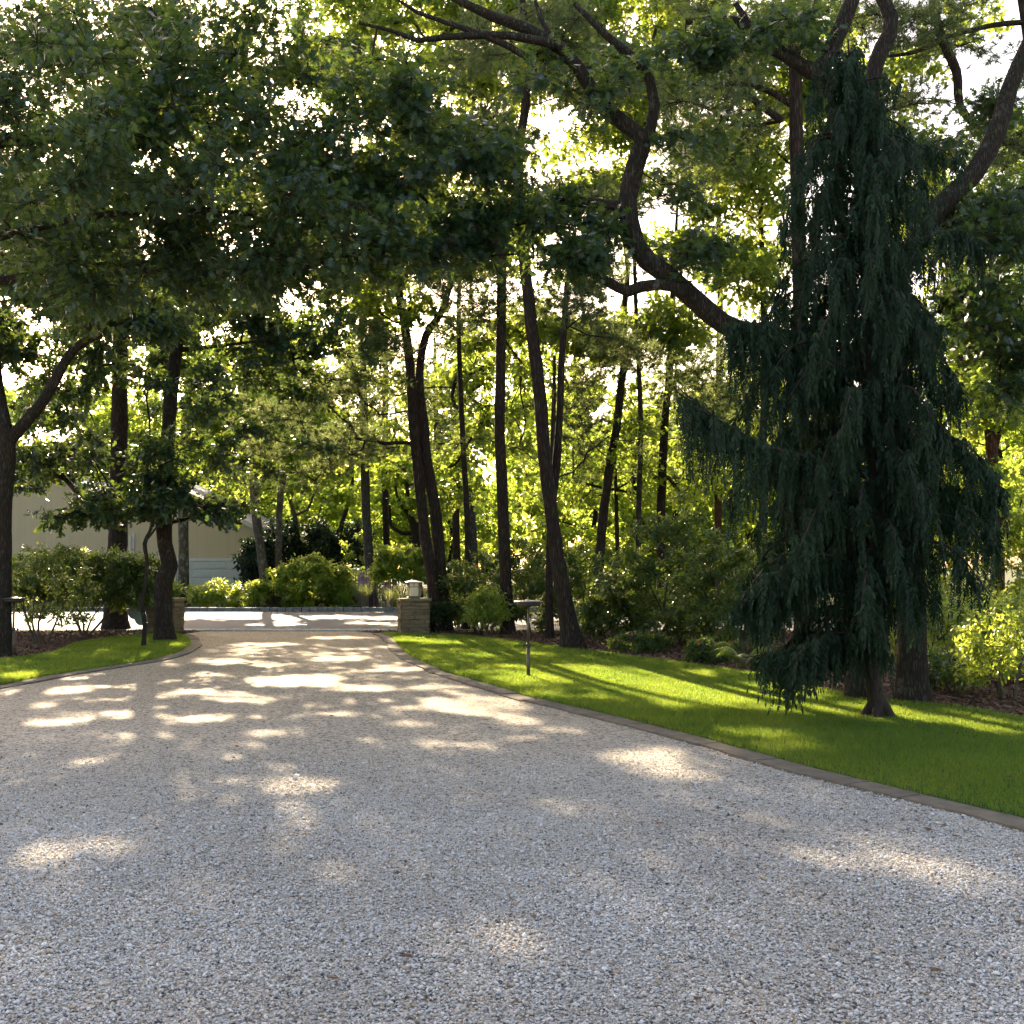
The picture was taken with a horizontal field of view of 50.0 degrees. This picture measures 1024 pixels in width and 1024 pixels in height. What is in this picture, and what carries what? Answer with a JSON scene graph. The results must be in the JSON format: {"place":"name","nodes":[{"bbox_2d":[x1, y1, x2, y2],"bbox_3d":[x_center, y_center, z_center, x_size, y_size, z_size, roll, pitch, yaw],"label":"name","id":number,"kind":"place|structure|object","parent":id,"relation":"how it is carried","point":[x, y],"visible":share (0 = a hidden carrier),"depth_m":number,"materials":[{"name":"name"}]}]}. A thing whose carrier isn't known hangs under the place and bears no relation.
{"place":"outdoors","nodes":[
{"label":"outdoors","id":0,"kind":"place"},
{"bbox_2d":[0,633,190,684],"bbox_3d":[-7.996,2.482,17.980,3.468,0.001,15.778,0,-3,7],"label":"lawn","id":1,"kind":"structure","parent":0,"point":[72,671],"depth_m":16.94,"materials":[{"name":"green plant"}]},
{"bbox_2d":[121,476,179,645],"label":"sapling","id":2,"kind":"object","parent":1,"relation":"on","point":[131,498],"visible":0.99,"depth_m":21.63,"materials":[{"name":"green wood"}]},
{"bbox_2d":[6,12,405,640],"bbox_3d":[-10.110,-4.798,29.655,9.116,15.947,19.002,2,-3,-33],"label":"oak tree","id":3,"kind":"object","parent":1,"relation":"on","point":[70,460],"visible":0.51,"depth_m":23.24,"materials":[{"name":"green plant"}]},
{"bbox_2d":[0,628,198,657],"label":"mulch bed","id":4,"kind":"object","parent":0,"point":[55,647],"visible":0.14,"depth_m":24.07,"materials":[{"name":"brown wood"}]},
{"bbox_2d":[2,597,26,654],"bbox_3d":[-8.890,2.071,19.579,0.424,1.126,0.424,0,-3,0],"label":"lawn lamp","id":5,"kind":"object","parent":4,"relation":"on","point":[14,600],"visible":0.98,"depth_m":19.55,"materials":[{"name":"grey metal"}]},
{"bbox_2d":[12,540,106,644],"bbox_3d":[-9.552,1.660,22.327,2.110,2.202,2.075,-2,-3,28],"label":"shrub","id":6,"kind":"object","parent":4,"relation":"on","point":[78,587],"visible":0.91,"depth_m":22.45,"materials":[{"name":"green plant"}]},
{"bbox_2d":[12,543,160,634],"bbox_3d":[-9.953,1.834,25.734,4.260,2.209,2.220,0,-3,0],"label":"clipped hedge","id":7,"kind":"object","parent":4,"relation":"on","point":[128,573],"visible":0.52,"depth_m":25.18,"materials":[{"name":"green plant"}]},
{"bbox_2d":[0,0,261,656],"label":"oak tree","id":8,"kind":"object","parent":4,"relation":"on","point":[163,331],"visible":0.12,"depth_m":19.65,"materials":[{"name":"green plant"}]},
{"bbox_2d":[145,598,185,633],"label":"gate pillar","id":9,"kind":"structure","parent":4,"relation":"on","point":[178,609],"depth_m":26.14,"materials":[{"name":"stone"}]},
{"bbox_2d":[12,470,304,601],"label":"house","id":10,"kind":"structure","parent":0,"point":[212,551],"depth_m":50.55,"materials":[{"name":"beige paint"}]},
{"bbox_2d":[177,561,242,601],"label":"garage door","id":11,"kind":"structure","parent":10,"relation":"in","point":[196,568],"depth_m":50.38,"materials":[{"name":"paint"}]},
{"bbox_2d":[338,529,377,573],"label":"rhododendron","id":12,"kind":"object","parent":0,"point":[345,556],"visible":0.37,"depth_m":47.02,"materials":[{"name":"green plant"}]},
{"bbox_2d":[12,612,1005,629],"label":"road","id":13,"kind":"structure","parent":0,"point":[290,620],"depth_m":32.18,"materials":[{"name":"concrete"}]},
{"bbox_2d":[279,0,628,628],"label":"oak tree","id":14,"kind":"object","parent":13,"relation":"on","point":[459,375],"visible":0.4,"depth_m":29.85,"materials":[{"name":"green plant"}]},
{"bbox_2d":[538,153,706,591],"bbox_3d":[2.954,-3.705,30.500,4.892,13.682,6.398,0,-3,0],"label":"pine tree","id":15,"kind":"object","parent":13,"relation":"on","point":[588,423],"visible":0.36,"depth_m":29.85,"materials":[{"name":"green plant"}]},
{"bbox_2d":[513,0,742,585],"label":"oak tree","id":16,"kind":"object","parent":13,"relation":"on","point":[663,15],"visible":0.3,"depth_m":28.91,"materials":[{"name":"green plant"}]},
{"bbox_2d":[505,351,781,592],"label":"oak tree","id":17,"kind":"object","parent":13,"relation":"on","point":[650,477],"visible":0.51,"depth_m":31.32,"materials":[{"name":"green plant"}]},
{"bbox_2d":[613,53,749,610],"bbox_3d":[4.682,-5.689,31.210,4.567,16.992,5.214,-2,-3,32],"label":"pine tree","id":18,"kind":"object","parent":13,"relation":"on","point":[671,388],"visible":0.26,"depth_m":30.71,"materials":[{"name":"green plant"}]},
{"bbox_2d":[658,75,826,588],"bbox_3d":[8.225,-5.683,33.856,8.768,16.080,6.478,2,-3,-34],"label":"pine tree","id":19,"kind":"object","parent":13,"relation":"on","point":[717,513],"visible":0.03,"depth_m":32.99,"materials":[{"name":"green plant"}]},
{"bbox_2d":[0,631,1023,1023],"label":"driveway","id":20,"kind":"structure","parent":0,"point":[368,689],"depth_m":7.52,"materials":[{"name":"grey gravel"}]},
{"bbox_2d":[0,634,201,688],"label":"edging","id":21,"kind":"object","parent":20,"relation":"on","point":[195,644],"visible":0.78,"depth_m":17.46,"materials":[{"name":"stone"}]},
{"bbox_2d":[372,633,1023,831],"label":"edging","id":22,"kind":"object","parent":20,"relation":"on","point":[1012,822],"visible":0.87,"depth_m":9.12,"materials":[{"name":"stone"}]},
{"bbox_2d":[0,0,1023,569],"label":"sky","id":23,"kind":"structure","parent":0,"point":[977,74],"materials":[{"name":"white"}]},
{"bbox_2d":[24,570,1023,630],"bbox_3d":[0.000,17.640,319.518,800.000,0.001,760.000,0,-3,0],"label":"ground","id":24,"kind":"structure","parent":0,"point":[1008,576],"depth_m":61.96,"materials":[{"name":"green plant"}]},
{"bbox_2d":[18,362,159,481],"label":"oak tree","id":25,"kind":"object","parent":24,"relation":"on","point":[96,418],"visible":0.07,"depth_m":68.31,"materials":[{"name":"green plant"}]},
{"bbox_2d":[0,0,210,629],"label":"pine tree","id":26,"kind":"object","parent":24,"relation":"on","point":[119,428],"visible":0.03,"depth_m":28.49,"materials":[{"name":"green plant"}]},
{"bbox_2d":[92,290,253,606],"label":"oak tree","id":27,"kind":"object","parent":24,"relation":"on","point":[183,554],"visible":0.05,"depth_m":44.78,"materials":[{"name":"green plant"}]},
{"bbox_2d":[137,389,273,508],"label":"oak tree","id":28,"kind":"object","parent":24,"relation":"on","point":[157,425],"visible":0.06,"depth_m":67.09,"materials":[{"name":"green plant"}]},
{"bbox_2d":[184,575,250,607],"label":"rhododendron","id":29,"kind":"object","parent":24,"relation":"on","point":[203,596],"visible":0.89,"depth_m":42.70,"materials":[{"name":"green plant"}]},
{"bbox_2d":[0,0,466,345],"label":"oak tree","id":30,"kind":"object","parent":24,"relation":"on","point":[61,247],"visible":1,"depth_m":12.05,"materials":[{"name":"green plant"}]},
{"bbox_2d":[232,527,274,602],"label":"evergreen shrub","id":31,"kind":"object","parent":24,"relation":"on","point":[248,564],"visible":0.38,"depth_m":46.21,"materials":[{"name":"green plant"}]},
{"bbox_2d":[237,579,273,606],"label":"rhododendron","id":32,"kind":"object","parent":24,"relation":"on","point":[254,589],"visible":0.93,"depth_m":42.11,"materials":[{"name":"green plant"}]},
{"bbox_2d":[178,332,344,607],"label":"oak tree","id":33,"kind":"object","parent":24,"relation":"on","point":[260,545],"visible":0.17,"depth_m":42.57,"materials":[{"name":"green plant"}]},
{"bbox_2d":[206,403,357,524],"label":"oak tree","id":34,"kind":"object","parent":24,"relation":"on","point":[268,500],"visible":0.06,"depth_m":64.43,"materials":[{"name":"green plant"}]},
{"bbox_2d":[261,515,312,602],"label":"evergreen shrub","id":35,"kind":"object","parent":24,"relation":"on","point":[288,550],"visible":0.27,"depth_m":48.75,"materials":[{"name":"green plant"}]},
{"bbox_2d":[184,628,397,630],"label":"apron kerb","id":36,"kind":"structure","parent":24,"relation":"on","point":[235,629],"depth_m":27.35,"materials":[{"name":"stone"}]},
{"bbox_2d":[239,443,355,552],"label":"young tree","id":37,"kind":"object","parent":24,"relation":"on","point":[292,484],"visible":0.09,"depth_m":49.30,"materials":[{"name":"green plant"}]},
{"bbox_2d":[259,551,357,607],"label":"rhododendron","id":38,"kind":"object","parent":24,"relation":"on","point":[290,586],"visible":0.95,"depth_m":42.22,"materials":[{"name":"green plant"}]},
{"bbox_2d":[259,320,381,606],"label":"oak tree","id":39,"kind":"object","parent":24,"relation":"on","point":[279,520],"visible":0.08,"depth_m":43.38,"materials":[{"name":"green plant"}]},
{"bbox_2d":[291,511,349,602],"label":"evergreen shrub","id":40,"kind":"object","parent":24,"relation":"on","point":[320,529],"visible":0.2,"depth_m":48.81,"materials":[{"name":"green plant"}]},
{"bbox_2d":[271,406,417,564],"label":"oak tree","id":41,"kind":"object","parent":24,"relation":"on","point":[351,497],"visible":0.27,"depth_m":54.33,"materials":[{"name":"green plant"}]},
{"bbox_2d":[322,517,378,588],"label":"evergreen shrub","id":42,"kind":"object","parent":24,"relation":"on","point":[356,546],"visible":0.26,"depth_m":48.27,"materials":[{"name":"green plant"}]},
{"bbox_2d":[348,565,386,605],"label":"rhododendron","id":43,"kind":"object","parent":24,"relation":"on","point":[355,601],"visible":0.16,"depth_m":44.03,"materials":[{"name":"green plant"}]},
{"bbox_2d":[306,282,430,606],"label":"pine tree","id":44,"kind":"object","parent":24,"relation":"on","point":[367,530],"visible":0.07,"depth_m":43.90,"materials":[{"name":"green plant"}]},
{"bbox_2d":[345,343,441,600],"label":"pine tree","id":45,"kind":"object","parent":24,"relation":"on","point":[386,534],"visible":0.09,"depth_m":51.92,"materials":[{"name":"green plant"}]},
{"bbox_2d":[12,607,822,611],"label":"kerb","id":46,"kind":"structure","parent":24,"relation":"on","point":[290,609],"depth_m":39.24,"materials":[{"name":"stone"}]},
{"bbox_2d":[369,439,488,597],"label":"oak tree","id":47,"kind":"object","parent":24,"relation":"on","point":[392,477],"visible":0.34,"depth_m":46.67,"materials":[{"name":"green plant"}]},
{"bbox_2d":[402,338,479,483],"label":"pine tree","id":48,"kind":"object","parent":24,"relation":"on","point":[444,389],"visible":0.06,"depth_m":48.13,"materials":[{"name":"green plant"}]},
{"bbox_2d":[372,414,517,574],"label":"oak tree","id":49,"kind":"object","parent":24,"relation":"on","point":[482,523],"visible":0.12,"depth_m":57.37,"materials":[{"name":"green plant"}]},
{"bbox_2d":[427,308,508,572],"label":"pine tree","id":50,"kind":"object","parent":24,"relation":"on","point":[473,531],"visible":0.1,"depth_m":42.89,"materials":[{"name":"green plant"}]},
{"bbox_2d":[472,534,545,606],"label":"rhododendron","id":51,"kind":"object","parent":24,"relation":"on","point":[518,541],"visible":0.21,"depth_m":42.59,"materials":[{"name":"green plant"}]},
{"bbox_2d":[4,352,1023,572],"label":"woodland","id":52,"kind":"object","parent":24,"relation":"on","point":[515,470],"visible":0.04,"depth_m":75.92,"materials":[{"name":"green plant"}]},
{"bbox_2d":[513,438,654,589],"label":"oak tree","id":53,"kind":"object","parent":24,"relation":"on","point":[580,528],"visible":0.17,"depth_m":46.94,"materials":[{"name":"green plant"}]},
{"bbox_2d":[543,536,655,603],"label":"rhododendron","id":54,"kind":"object","parent":24,"relation":"on","point":[609,551],"visible":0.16,"depth_m":42.60,"materials":[{"name":"green plant"}]},
{"bbox_2d":[632,348,715,425],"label":"pine tree","id":55,"kind":"object","parent":24,"relation":"on","point":[648,376],"visible":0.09,"depth_m":62.17,"materials":[{"name":"green plant"}]},
{"bbox_2d":[592,393,772,587],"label":"oak tree","id":56,"kind":"object","parent":24,"relation":"on","point":[629,517],"visible":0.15,"depth_m":41.86,"materials":[{"name":"green plant"}]},
{"bbox_2d":[651,529,768,598],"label":"rhododendron","id":57,"kind":"object","parent":24,"relation":"on","point":[738,546],"visible":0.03,"depth_m":42.63,"materials":[{"name":"green plant"}]},
{"bbox_2d":[666,368,791,572],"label":"oak tree","id":58,"kind":"object","parent":24,"relation":"on","point":[749,525],"visible":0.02,"depth_m":44.52,"materials":[{"name":"green plant"}]},
{"bbox_2d":[926,353,1023,556],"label":"oak tree","id":59,"kind":"object","parent":24,"relation":"on","point":[1019,433],"visible":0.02,"depth_m":42.62,"materials":[{"name":"green plant"}]},
{"bbox_2d":[1002,430,1023,532],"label":"oak tree","id":60,"kind":"object","parent":24,"relation":"on","point":[1020,446],"visible":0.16,"depth_m":40.54,"materials":[{"name":"green plant"}]},
{"bbox_2d":[360,628,1023,717],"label":"mulch bed","id":61,"kind":"object","parent":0,"point":[982,705],"visible":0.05,"depth_m":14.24,"materials":[{"name":"brown wood"}]},
{"bbox_2d":[176,149,455,632],"bbox_3d":[-4.610,-3.308,28.081,6.048,12.821,8.773,2,-4,-38],"label":"pine tree","id":62,"kind":"object","parent":61,"relation":"on","point":[387,338],"visible":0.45,"depth_m":27.30,"materials":[{"name":"green plant"}]},
{"bbox_2d":[396,598,430,633],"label":"gate pillar","id":63,"kind":"structure","parent":61,"relation":"on","point":[413,615],"depth_m":26.02,"materials":[{"name":"stone"}]},
{"bbox_2d":[406,579,421,597],"bbox_3d":[-2.371,1.838,26.391,0.380,0.461,0.380,1,-3,-13],"label":"lantern","id":64,"kind":"object","parent":63,"relation":"on","point":[413,588],"visible":1,"depth_m":26.28,"materials":[{"name":"glass"}]},
{"bbox_2d":[349,264,523,631],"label":"pine tree","id":65,"kind":"object","parent":61,"relation":"on","point":[437,530],"visible":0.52,"depth_m":26.97,"materials":[{"name":"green plant"}]},
{"bbox_2d":[424,590,458,631],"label":"rhododendron","id":66,"kind":"object","parent":61,"relation":"on","point":[439,610],"visible":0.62,"depth_m":26.58,"materials":[{"name":"green plant"}]},
{"bbox_2d":[435,547,519,631],"bbox_3d":[-0.925,1.927,26.973,1.769,2.129,1.922,-3,-4,43],"label":"rhododendron","id":67,"kind":"object","parent":61,"relation":"on","point":[454,585],"visible":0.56,"depth_m":26.71,"materials":[{"name":"green plant"}]},
{"bbox_2d":[460,580,515,635],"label":"shrub","id":68,"kind":"object","parent":61,"relation":"on","point":[478,613],"visible":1,"depth_m":25.36,"materials":[{"name":"green plant"}]},
{"bbox_2d":[394,11,595,634],"bbox_3d":[-1.013,-4.751,26.254,6.014,15.495,4.835,2,-3,-28],"label":"pine tree","id":69,"kind":"object","parent":61,"relation":"on","point":[500,291],"visible":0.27,"depth_m":26.02,"materials":[{"name":"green plant"}]},
{"bbox_2d":[495,541,573,632],"bbox_3d":[0.482,1.825,26.358,2.002,2.269,1.398,0,-3,0],"label":"rhododendron","id":70,"kind":"object","parent":61,"relation":"on","point":[538,587],"visible":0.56,"depth_m":26.11,"materials":[{"name":"green plant"}]},
{"bbox_2d":[544,544,606,631],"bbox_3d":[1.583,1.869,26.787,1.674,2.222,1.291,0,-3,0],"label":"rhododendron","id":71,"kind":"object","parent":61,"relation":"on","point":[577,573],"visible":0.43,"depth_m":26.63,"materials":[{"name":"green plant"}]},
{"bbox_2d":[448,355,704,638],"bbox_3d":[1.515,-0.211,26.538,4.694,6.444,5.259,2,-3,-32],"label":"pine tree","id":72,"kind":"object","parent":61,"relation":"on","point":[549,624],"visible":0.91,"depth_m":26.11,"materials":[{"name":"green plant"}]},
{"bbox_2d":[574,588,646,643],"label":"rhododendron","id":73,"kind":"object","parent":61,"relation":"on","point":[593,613],"visible":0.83,"depth_m":22.59,"materials":[{"name":"green plant"}]},
{"bbox_2d":[601,628,675,653],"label":"impatiens","id":74,"kind":"object","parent":61,"relation":"on","point":[640,643],"visible":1,"depth_m":20.24,"materials":[{"name":"green plant"}]},
{"bbox_2d":[610,583,698,633],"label":"rhododendron","id":75,"kind":"object","parent":61,"relation":"on","point":[658,592],"visible":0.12,"depth_m":25.75,"materials":[{"name":"green plant"}]},
{"bbox_2d":[586,485,751,643],"bbox_3d":[3.222,1.130,22.509,3.428,3.370,2.446,0,-3,0],"label":"rhododendron","id":76,"kind":"object","parent":61,"relation":"on","point":[648,576],"visible":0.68,"depth_m":22.13,"materials":[{"name":"green plant"}]},
{"bbox_2d":[679,634,735,663],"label":"impatiens","id":77,"kind":"object","parent":61,"relation":"on","point":[704,647],"visible":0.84,"depth_m":18.13,"materials":[{"name":"green plant"}]},
{"bbox_2d":[663,525,793,651],"bbox_3d":[4.196,1.439,20.427,2.862,2.448,1.876,0,-3,0],"label":"rhododendron","id":78,"kind":"object","parent":61,"relation":"on","point":[726,603],"visible":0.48,"depth_m":20.49,"materials":[{"name":"green plant"}]},
{"bbox_2d":[711,641,771,667],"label":"fern","id":79,"kind":"object","parent":61,"relation":"on","point":[726,649],"visible":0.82,"depth_m":16.96,"materials":[{"name":"green plant"}]},
{"bbox_2d":[643,0,914,637],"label":"pine tree","id":80,"kind":"object","parent":61,"relation":"on","point":[740,92],"visible":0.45,"depth_m":19.05,"materials":[{"name":"green plant"}]},
{"bbox_2d":[643,0,1023,703],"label":"oak tree","id":81,"kind":"object","parent":61,"relation":"on","point":[991,328],"visible":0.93,"depth_m":13.16,"materials":[{"name":"green plant"}]},
{"bbox_2d":[650,0,1016,574],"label":"oak tree","id":82,"kind":"object","parent":61,"relation":"on","point":[755,265],"visible":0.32,"depth_m":26.77,"materials":[{"name":"green plant"}]},
{"bbox_2d":[854,0,1023,191],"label":"pine tree","id":83,"kind":"object","parent":61,"relation":"on","point":[924,39],"visible":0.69,"depth_m":20.31,"materials":[{"name":"green plant"}]},
{"bbox_2d":[886,562,1003,665],"bbox_3d":[6.689,1.620,17.407,2.190,1.808,1.586,0,-3,0],"label":"rhododendron","id":84,"kind":"object","parent":61,"relation":"on","point":[943,596],"visible":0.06,"depth_m":17.36,"materials":[{"name":"green plant"}]},
{"bbox_2d":[892,582,1023,680],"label":"rhododendron","id":85,"kind":"object","parent":61,"relation":"on","point":[948,624],"visible":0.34,"depth_m":15.45,"materials":[{"name":"green plant"}]},
{"bbox_2d":[927,643,990,692],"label":"rhododendron","id":86,"kind":"object","parent":61,"relation":"on","point":[945,671],"visible":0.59,"depth_m":13.76,"materials":[{"name":"green plant"}]},
{"bbox_2d":[900,103,1023,616],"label":"oak tree","id":87,"kind":"object","parent":61,"relation":"on","point":[991,432],"visible":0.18,"depth_m":22.00,"materials":[{"name":"green plant"}]},
{"bbox_2d":[926,508,1023,640],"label":"rhododendron","id":88,"kind":"object","parent":61,"relation":"on","point":[1019,580],"visible":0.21,"depth_m":21.19,"materials":[{"name":"green plant"}]},
{"bbox_2d":[950,584,1023,699],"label":"azalea","id":89,"kind":"object","parent":61,"relation":"on","point":[974,652],"visible":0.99,"depth_m":13.16,"materials":[{"name":"green plant"}]},
{"bbox_2d":[382,632,1023,817],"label":"lawn","id":90,"kind":"structure","parent":0,"point":[929,794],"depth_m":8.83,"materials":[{"name":"green plant"}]},
{"bbox_2d":[3,637,1023,1015],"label":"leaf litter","id":91,"kind":"object","parent":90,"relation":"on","point":[577,859],"visible":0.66,"depth_m":5.89,"materials":[{"name":"brown plant"}]},
{"bbox_2d":[514,599,542,675],"bbox_3d":[0.233,1.838,15.633,0.424,1.196,0.424,0,-3,0],"label":"lawn lamp","id":92,"kind":"object","parent":90,"relation":"on","point":[527,602],"visible":0.98,"depth_m":15.60,"materials":[{"name":"brown metal"}]},
{"bbox_2d":[434,0,671,648],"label":"pine tree","id":93,"kind":"object","parent":90,"relation":"on","point":[571,635],"visible":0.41,"depth_m":21.48,"materials":[{"name":"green plant"}]},
{"bbox_2d":[278,0,866,698],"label":"oak tree","id":94,"kind":"object","parent":90,"relation":"on","point":[486,156],"visible":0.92,"depth_m":13.13,"materials":[{"name":"green plant"}]},
{"bbox_2d":[673,39,1011,717],"bbox_3d":[3.507,-1.436,11.787,3.696,7.432,2.443,0,-3,0],"label":"weeping cedar","id":95,"kind":"object","parent":90,"relation":"on","point":[878,316],"visible":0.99,"depth_m":11.41,"materials":[{"name":"green plant"}]},
{"label":"verge","id":96,"kind":"structure","parent":0,"visible":0},
{"bbox_2d":[343,565,380,606],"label":"ornamental grass","id":97,"kind":"object","parent":96,"relation":"on","point":[362,594],"depth_m":41.89,"materials":[{"name":"green plant"}]},
{"bbox_2d":[378,577,406,607],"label":"shrub","id":98,"kind":"object","parent":96,"relation":"on","point":[391,597],"visible":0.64,"depth_m":41.74,"materials":[{"name":"green plant"}]},
{"bbox_2d":[364,543,426,597],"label":"pruned shrub","id":99,"kind":"object","parent":96,"relation":"on","point":[402,563],"visible":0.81,"depth_m":40.26,"materials":[{"name":"green plant"}]},
{"bbox_2d":[401,326,512,599],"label":"pine tree","id":100,"kind":"object","parent":96,"relation":"on","point":[439,433],"visible":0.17,"depth_m":42.17,"materials":[{"name":"green plant"}]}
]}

